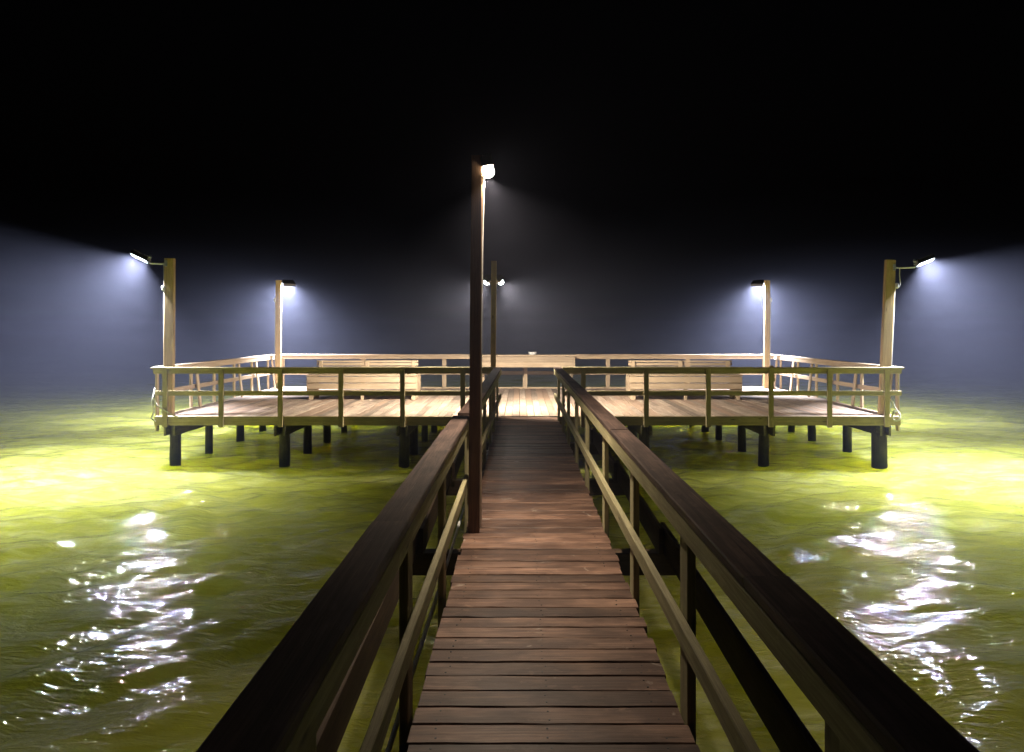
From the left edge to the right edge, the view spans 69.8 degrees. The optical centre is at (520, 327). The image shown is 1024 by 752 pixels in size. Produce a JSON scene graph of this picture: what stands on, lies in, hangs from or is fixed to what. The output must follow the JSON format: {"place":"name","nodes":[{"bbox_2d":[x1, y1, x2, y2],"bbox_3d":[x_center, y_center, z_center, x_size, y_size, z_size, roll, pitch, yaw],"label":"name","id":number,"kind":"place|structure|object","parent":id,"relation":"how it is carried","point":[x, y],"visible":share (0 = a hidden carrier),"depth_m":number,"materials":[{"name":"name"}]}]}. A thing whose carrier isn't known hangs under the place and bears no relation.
{"place":"outdoors","nodes":[
{"label":"outdoors","id":0,"kind":"place"},
{"bbox_2d":[274,279,295,388],"bbox_3d":[-6.607,0.168,20.563,0.563,3.066,0.262,0,0,-33],"label":"lamp pole","id":1,"kind":"object","parent":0,"point":[278,316],"visible":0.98,"depth_m":20.48,"materials":[{"name":"brown wood"}]},
{"bbox_2d":[0,333,1023,751],"bbox_3d":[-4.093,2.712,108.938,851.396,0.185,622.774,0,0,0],"label":"water","id":2,"kind":"structure","parent":0,"point":[152,599],"depth_m":10.17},
{"bbox_2d":[316,417,822,751],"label":"walkway","id":3,"kind":"structure","parent":2,"relation":"in","point":[543,642],"depth_m":4.10,"materials":[{"name":"brown wood"}]},
{"bbox_2d":[196,415,468,751],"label":"walkway railing","id":4,"kind":"object","parent":3,"relation":"attached to","point":[283,701],"visible":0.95,"depth_m":2.15,"materials":[{"name":"brown wood"}]},
{"bbox_2d":[458,367,501,532],"bbox_3d":[-0.456,1.373,10.240,0.142,1.254,7.580,0,0,0],"label":"walkway railing","id":5,"kind":"object","parent":3,"relation":"attached to","point":[489,382],"visible":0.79,"depth_m":9.26,"materials":[{"name":"brown wood"}]},
{"bbox_2d":[468,152,493,532],"bbox_3d":[-0.327,0.123,6.111,0.216,3.152,0.122,0,0,0],"label":"lamp pole","id":6,"kind":"object","parent":3,"relation":"on","point":[480,163],"visible":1,"depth_m":6.07,"materials":[{"name":"brown wood"}]},
{"bbox_2d":[554,367,979,751],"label":"walkway railing","id":7,"kind":"object","parent":3,"relation":"attached to","point":[859,695],"visible":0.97,"depth_m":2.27,"materials":[{"name":"brown wood"}]},
{"bbox_2d":[0,0,1023,332],"label":"sky","id":8,"kind":"structure","parent":0,"point":[654,161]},
{"bbox_2d":[154,387,900,468],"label":"pier platform","id":9,"kind":"structure","parent":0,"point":[743,413],"depth_m":15.08,"materials":[{"name":"brown wood"}]},
{"bbox_2d":[129,249,175,414],"bbox_3d":[-7.188,0.087,14.312,0.845,3.228,0.212,0,0,0],"label":"lamp pole","id":10,"kind":"object","parent":9,"relation":"on","point":[168,288],"visible":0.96,"depth_m":14.31,"materials":[{"name":"brown wood"}]},
{"bbox_2d":[154,355,275,430],"bbox_3d":[-6.974,1.376,17.507,0.259,1.249,6.586,0,0,1],"label":"platform railing","id":11,"kind":"object","parent":9,"relation":"attached to","point":[191,386],"visible":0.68,"depth_m":16.87,"materials":[{"name":"beige wood"}]},
{"bbox_2d":[151,367,492,426],"bbox_3d":[-3.785,1.324,14.052,6.530,1.152,0.140,0,0,0],"label":"platform railing","id":12,"kind":"object","parent":9,"relation":"attached to","point":[280,393],"visible":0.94,"depth_m":14.08,"materials":[{"name":"brown wood"}]},
{"bbox_2d":[150,388,180,421],"bbox_3d":[-6.783,1.470,14.014,0.580,0.645,0.057,0,0,0],"label":"rope","id":13,"kind":"object","parent":12,"relation":"attached to","point":[153,398],"visible":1,"depth_m":14.01,"materials":[{"name":"beige fabric"}]},
{"bbox_2d":[306,360,420,399],"bbox_3d":[-3.725,1.244,17.538,2.610,0.905,0.700,0,0,0],"label":"bench","id":14,"kind":"object","parent":9,"relation":"on","point":[315,382],"visible":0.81,"depth_m":17.20,"materials":[{"name":"beige wood"}]},
{"bbox_2d":[483,261,503,410],"bbox_3d":[-0.527,0.200,14.387,0.419,3.001,0.338,0,0,0],"label":"lamp pole","id":15,"kind":"object","parent":9,"relation":"on","point":[493,278],"visible":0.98,"depth_m":14.22,"materials":[{"name":"brown wood"}]},
{"bbox_2d":[281,354,773,386],"bbox_3d":[0.110,1.397,20.768,14.080,1.306,0.140,0,0,0],"label":"platform railing","id":16,"kind":"object","parent":9,"relation":"attached to","point":[444,357],"visible":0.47,"depth_m":20.70,"materials":[{"name":"beige wood"}]},
{"bbox_2d":[482,354,575,388],"bbox_3d":[0.185,1.216,20.228,2.630,0.960,0.734,0,0,0],"label":"cleaning table","id":17,"kind":"object","parent":9,"relation":"on","point":[525,361],"visible":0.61,"depth_m":19.87,"materials":[{"name":"beige wood"}]},
{"bbox_2d":[626,360,742,399],"bbox_3d":[3.890,1.243,17.538,2.660,0.906,0.700,0,0,0],"label":"bench","id":18,"kind":"object","parent":9,"relation":"on","point":[732,382],"visible":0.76,"depth_m":17.20,"materials":[{"name":"beige wood"}]},
{"bbox_2d":[562,367,903,426],"bbox_3d":[4.060,1.324,14.052,6.520,1.152,0.140,0,0,0],"label":"platform railing","id":19,"kind":"object","parent":9,"relation":"attached to","point":[771,393],"visible":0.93,"depth_m":14.08,"materials":[{"name":"brown wood"}]},
{"bbox_2d":[891,398,900,421],"bbox_3d":[7.166,1.569,14.004,0.196,0.448,0.057,0,0,0],"label":"rope","id":20,"kind":"object","parent":19,"relation":"hanging from","point":[893,412],"visible":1,"depth_m":13.99,"materials":[{"name":"beige fabric"}]},
{"bbox_2d":[751,279,771,388],"bbox_3d":[6.758,0.168,20.562,0.537,3.066,0.247,0,0,36],"label":"lamp pole","id":21,"kind":"object","parent":9,"relation":"on","point":[767,324],"visible":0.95,"depth_m":20.48,"materials":[{"name":"brown wood"}]},
{"bbox_2d":[774,355,899,430],"bbox_3d":[7.219,1.377,17.507,0.259,1.247,6.587,0,0,-1],"label":"platform railing","id":22,"kind":"object","parent":9,"relation":"attached to","point":[854,385],"visible":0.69,"depth_m":16.81,"materials":[{"name":"beige wood"}]},
{"bbox_2d":[877,254,935,414],"bbox_3d":[7.543,0.131,14.312,1.078,3.146,0.210,0,0,0],"label":"lamp pole","id":23,"kind":"object","parent":9,"relation":"on","point":[890,286],"visible":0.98,"depth_m":14.31,"materials":[{"name":"brown wood"}]}
]}

